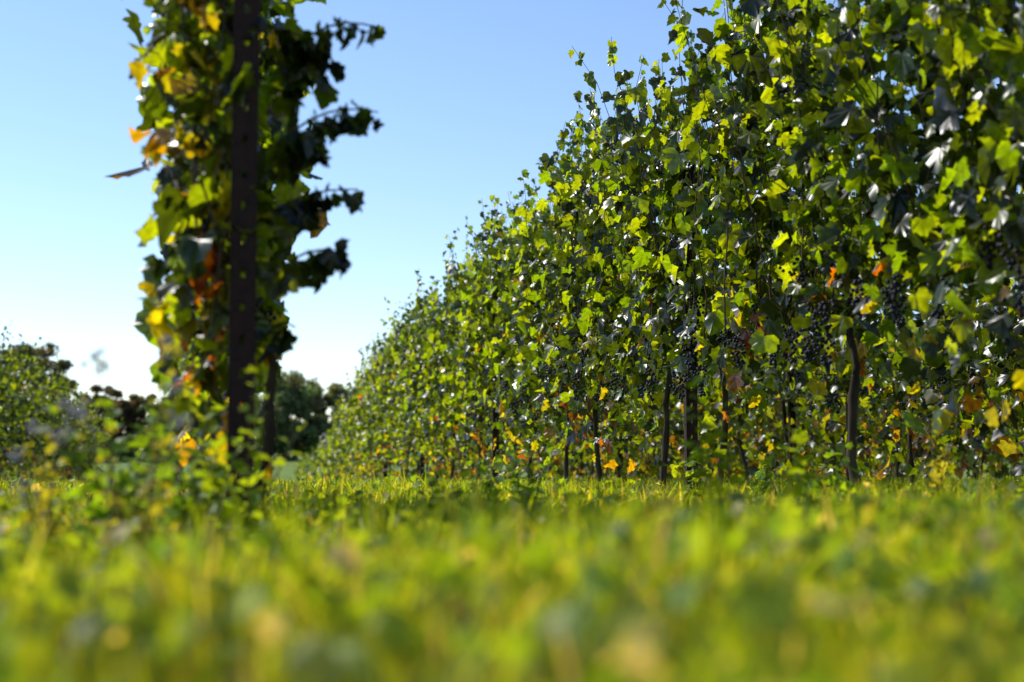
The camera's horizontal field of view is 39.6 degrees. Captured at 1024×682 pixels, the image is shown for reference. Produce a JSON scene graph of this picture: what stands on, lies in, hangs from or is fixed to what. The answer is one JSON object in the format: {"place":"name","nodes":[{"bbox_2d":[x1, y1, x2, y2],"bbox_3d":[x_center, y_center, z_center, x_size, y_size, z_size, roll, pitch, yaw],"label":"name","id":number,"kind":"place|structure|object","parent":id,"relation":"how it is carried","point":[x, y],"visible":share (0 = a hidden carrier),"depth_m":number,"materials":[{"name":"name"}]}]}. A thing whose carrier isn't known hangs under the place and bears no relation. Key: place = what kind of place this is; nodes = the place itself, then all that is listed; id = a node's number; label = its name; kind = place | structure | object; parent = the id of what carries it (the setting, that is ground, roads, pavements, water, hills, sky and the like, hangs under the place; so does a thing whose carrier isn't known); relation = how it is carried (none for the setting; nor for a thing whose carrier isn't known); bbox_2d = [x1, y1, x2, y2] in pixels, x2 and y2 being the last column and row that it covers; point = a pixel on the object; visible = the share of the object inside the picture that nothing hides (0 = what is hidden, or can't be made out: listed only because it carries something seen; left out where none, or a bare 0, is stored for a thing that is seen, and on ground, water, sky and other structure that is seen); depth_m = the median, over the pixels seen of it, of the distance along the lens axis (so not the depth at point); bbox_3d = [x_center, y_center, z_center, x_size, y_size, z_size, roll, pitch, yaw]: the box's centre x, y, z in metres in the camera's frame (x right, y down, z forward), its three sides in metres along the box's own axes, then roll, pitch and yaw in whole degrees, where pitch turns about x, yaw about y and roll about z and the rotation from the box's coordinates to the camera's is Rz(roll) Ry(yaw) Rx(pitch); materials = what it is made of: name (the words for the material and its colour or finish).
{"place":"outdoors","nodes":[
{"label":"outdoors","id":0,"kind":"place"},
{"bbox_2d":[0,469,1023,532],"bbox_3d":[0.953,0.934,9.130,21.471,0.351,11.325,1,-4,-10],"label":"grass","id":1,"kind":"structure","parent":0,"point":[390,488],"depth_m":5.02,"materials":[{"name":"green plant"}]},
{"bbox_2d":[0,452,1023,681],"bbox_3d":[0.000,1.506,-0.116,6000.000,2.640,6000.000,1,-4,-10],"label":"ground","id":2,"kind":"structure","parent":0,"point":[286,469],"depth_m":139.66,"materials":[{"name":"green plant"}]},
{"bbox_2d":[7,419,73,559],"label":"weed","id":3,"kind":"object","parent":2,"relation":"on","point":[50,491],"visible":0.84,"depth_m":2.49,"materials":[{"name":"green plant"}]},
{"bbox_2d":[4,341,80,416],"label":"broadleaf tree","id":4,"kind":"object","parent":2,"relation":"on","point":[65,365],"visible":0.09,"depth_m":159.94,"materials":[{"name":"green plant"}]},
{"bbox_2d":[0,320,122,484],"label":"grapevine row","id":5,"kind":"object","parent":2,"relation":"on","point":[13,412],"visible":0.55,"depth_m":29.12,"materials":[{"name":"green plant"}]},
{"bbox_2d":[33,398,162,568],"bbox_3d":[-0.706,0.267,2.417,0.225,0.344,0.137,1,-4,-10],"label":"weed","id":6,"kind":"object","parent":2,"relation":"on","point":[75,457],"visible":0.54,"depth_m":2.42,"materials":[{"name":"green plant"}]},
{"bbox_2d":[80,384,127,442],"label":"broadleaf tree","id":7,"kind":"object","parent":2,"relation":"on","point":[96,388],"visible":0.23,"depth_m":165.45,"materials":[{"name":"green plant"}]},
{"bbox_2d":[43,336,192,557],"bbox_3d":[-0.616,0.189,2.243,0.264,0.397,0.136,-1,-4,7],"label":"weed","id":8,"kind":"object","parent":2,"relation":"on","point":[167,499],"visible":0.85,"depth_m":2.25,"materials":[{"name":"green plant"}]},
{"bbox_2d":[107,390,149,440],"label":"broadleaf tree","id":9,"kind":"object","parent":2,"relation":"on","point":[131,405],"visible":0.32,"depth_m":168.00,"materials":[{"name":"green plant"}]},
{"bbox_2d":[91,397,172,539],"bbox_3d":[-0.779,0.282,2.894,0.161,0.328,0.180,2,-5,-23],"label":"weed","id":10,"kind":"object","parent":2,"relation":"on","point":[142,442],"visible":0.44,"depth_m":2.87,"materials":[{"name":"green plant"}]},
{"bbox_2d":[81,349,185,547],"bbox_3d":[-0.580,0.195,2.181,0.157,0.371,0.052,-1,-4,7],"label":"weed","id":11,"kind":"object","parent":2,"relation":"on","point":[171,386],"visible":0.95,"depth_m":2.18,"materials":[{"name":"green plant"}]},
{"bbox_2d":[129,389,195,451],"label":"broadleaf tree","id":12,"kind":"object","parent":2,"relation":"on","point":[145,403],"visible":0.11,"depth_m":166.68,"materials":[{"name":"green plant"}]},
{"bbox_2d":[133,398,229,534],"bbox_3d":[-0.686,0.290,2.978,0.199,0.348,0.211,1,-4,-10],"label":"weed","id":13,"kind":"object","parent":2,"relation":"on","point":[217,409],"visible":0.24,"depth_m":2.97,"materials":[{"name":"green plant"}]},
{"bbox_2d":[146,408,249,547],"bbox_3d":[-0.588,0.277,2.658,0.192,0.304,0.125,2,-5,-25],"label":"weed","id":14,"kind":"object","parent":2,"relation":"on","point":[182,505],"visible":0.59,"depth_m":2.64,"materials":[{"name":"green plant"}]},
{"bbox_2d":[189,418,222,438],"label":"broadleaf tree","id":15,"kind":"object","parent":2,"relation":"on","point":[195,424],"visible":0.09,"depth_m":168.33,"materials":[{"name":"green plant"}]},
{"bbox_2d":[104,0,329,508],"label":"grapevine row","id":16,"kind":"object","parent":2,"relation":"on","point":[156,319],"visible":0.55,"depth_m":3.42,"materials":[{"name":"green plant"}]},
{"bbox_2d":[226,0,261,521],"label":"vineyard post","id":17,"kind":"object","parent":2,"relation":"on","point":[243,289],"visible":0.73,"depth_m":3.17,"materials":[{"name":"metal"}]},
{"bbox_2d":[128,0,385,409],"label":"grapevine","id":18,"kind":"object","parent":17,"relation":"attached to","point":[290,80],"visible":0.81,"depth_m":3.26,"materials":[{"name":"green plant"}]},
{"bbox_2d":[183,365,305,552],"bbox_3d":[-0.515,0.244,2.805,0.215,0.378,0.219,-3,-5,33],"label":"weed","id":19,"kind":"object","parent":2,"relation":"on","point":[211,486],"visible":0.78,"depth_m":2.80,"materials":[{"name":"green plant"}]},
{"bbox_2d":[254,368,325,458],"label":"broadleaf tree","id":20,"kind":"object","parent":2,"relation":"on","point":[294,394],"visible":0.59,"depth_m":160.91,"materials":[{"name":"green plant"}]},
{"bbox_2d":[291,427,338,482],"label":"grapevine row","id":21,"kind":"object","parent":2,"relation":"on","point":[313,466],"visible":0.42,"depth_m":50.57,"materials":[{"name":"green plant"}]},
{"bbox_2d":[295,382,350,451],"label":"broadleaf tree","id":22,"kind":"object","parent":2,"relation":"on","point":[321,419],"visible":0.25,"depth_m":165.84,"materials":[{"name":"green plant"}]},
{"bbox_2d":[383,404,386,476],"bbox_3d":[-2.166,1.607,24.248,0.071,1.950,0.035,1,-4,-12],"label":"vineyard post","id":23,"kind":"object","parent":2,"relation":"on","point":[384,468],"visible":0.12,"depth_m":24.19,"materials":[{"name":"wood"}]},
{"bbox_2d":[420,363,424,483],"bbox_3d":[-1.155,1.003,18.363,0.071,1.950,0.035,1,-4,-12],"label":"vineyard post","id":24,"kind":"object","parent":2,"relation":"on","point":[422,465],"visible":0.16,"depth_m":18.30,"materials":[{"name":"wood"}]},
{"bbox_2d":[418,469,470,527],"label":"weed","id":25,"kind":"object","parent":2,"relation":"on","point":[431,484],"visible":0.35,"depth_m":3.32,"materials":[{"name":"green plant"}]},
{"bbox_2d":[464,455,505,505],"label":"weed","id":26,"kind":"object","parent":2,"relation":"on","point":[489,484],"visible":0.48,"depth_m":4.34,"materials":[{"name":"green plant"}]},
{"bbox_2d":[491,279,498,482],"bbox_3d":[-0.144,0.426,12.476,0.071,1.950,0.035,1,-4,-12],"label":"vineyard post","id":27,"kind":"object","parent":2,"relation":"on","point":[495,432],"visible":0.31,"depth_m":12.43,"materials":[{"name":"wood"}]},
{"bbox_2d":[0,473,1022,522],"bbox_3d":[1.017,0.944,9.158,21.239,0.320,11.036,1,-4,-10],"label":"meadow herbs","id":28,"kind":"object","parent":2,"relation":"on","point":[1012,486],"visible":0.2,"depth_m":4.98,"materials":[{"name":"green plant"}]},
{"bbox_2d":[1,422,1022,460],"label":"hedge","id":29,"kind":"object","parent":2,"relation":"on","point":[312,431],"visible":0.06,"depth_m":159.33,"materials":[{"name":"green plant"}]},
{"bbox_2d":[499,440,566,508],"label":"weed","id":30,"kind":"object","parent":2,"relation":"on","point":[515,460],"visible":0.65,"depth_m":4.42,"materials":[{"name":"green plant"}]},
{"bbox_2d":[617,386,621,477],"bbox_3d":[1.244,0.802,16.449,0.066,1.950,0.035,1,-4,-12],"label":"vineyard post","id":31,"kind":"object","parent":2,"relation":"on","point":[619,454],"visible":0.16,"depth_m":16.39,"materials":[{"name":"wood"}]},
{"bbox_2d":[326,0,1023,494],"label":"grapevine row","id":32,"kind":"object","parent":2,"relation":"on","point":[602,316],"visible":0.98,"depth_m":5.86,"materials":[{"name":"green plant"}]},
{"bbox_2d":[681,115,697,490],"bbox_3d":[0.842,-0.110,6.733,0.071,1.950,0.035,1,-4,-12],"label":"vineyard post","id":33,"kind":"object","parent":2,"relation":"on","point":[688,424],"visible":0.28,"depth_m":6.69,"materials":[{"name":"metal"}]},
{"bbox_2d":[672,442,727,508],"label":"weed","id":34,"kind":"object","parent":2,"relation":"on","point":[687,474],"visible":0.59,"depth_m":5.04,"materials":[{"name":"green plant"}]},
{"bbox_2d":[680,367,746,519],"bbox_3d":[0.426,0.254,2.939,0.147,0.398,0.202,-2,-5,21],"label":"weed","id":35,"kind":"object","parent":2,"relation":"on","point":[699,455],"visible":0.69,"depth_m":2.95,"materials":[{"name":"green plant"}]},
{"bbox_2d":[431,83,1023,486],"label":"grapevine row","id":36,"kind":"object","parent":2,"relation":"on","point":[964,379],"visible":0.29,"depth_m":9.90,"materials":[{"name":"green plant"}]},
{"bbox_2d":[750,452,775,497],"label":"weed","id":37,"kind":"object","parent":2,"relation":"on","point":[760,473],"visible":0.4,"depth_m":5.84,"materials":[{"name":"green plant"}]},
{"bbox_2d":[519,253,1023,481],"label":"grapevine row","id":38,"kind":"object","parent":2,"relation":"on","point":[993,433],"visible":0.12,"depth_m":13.84,"materials":[{"name":"green plant"}]},
{"bbox_2d":[750,396,826,512],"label":"weed","id":39,"kind":"object","parent":2,"relation":"on","point":[797,473],"visible":0.69,"depth_m":3.10,"materials":[{"name":"green plant"}]},
{"bbox_2d":[787,319,795,485],"bbox_3d":[2.170,0.270,11.053,0.066,1.950,0.035,1,-4,-12],"label":"vineyard post","id":40,"kind":"object","parent":2,"relation":"on","point":[791,413],"visible":0.24,"depth_m":11.01,"materials":[{"name":"wood"}]},
{"bbox_2d":[594,311,1023,480],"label":"grapevine row","id":41,"kind":"object","parent":2,"relation":"on","point":[991,469],"visible":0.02,"depth_m":17.08,"materials":[{"name":"green plant"}]},
{"bbox_2d":[795,441,859,513],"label":"weed","id":42,"kind":"object","parent":2,"relation":"on","point":[815,486],"visible":0.46,"depth_m":4.41,"materials":[{"name":"green plant"}]},
{"bbox_2d":[702,339,1023,480],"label":"grapevine row","id":43,"kind":"object","parent":2,"relation":"on","point":[1018,432],"visible":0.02,"depth_m":20.64,"materials":[{"name":"green plant"}]},
{"bbox_2d":[916,443,957,504],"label":"weed","id":44,"kind":"object","parent":2,"relation":"on","point":[939,469],"visible":0.55,"depth_m":4.21,"materials":[{"name":"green plant"}]},
{"bbox_2d":[0,0,1023,450],"label":"sky","id":45,"kind":"structure","parent":0,"point":[468,96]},
{"bbox_2d":[7,476,1017,485],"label":"grass","id":46,"kind":"structure","parent":0,"point":[500,484],"depth_m":18.55,"materials":[{"name":"green plant"}]}
]}

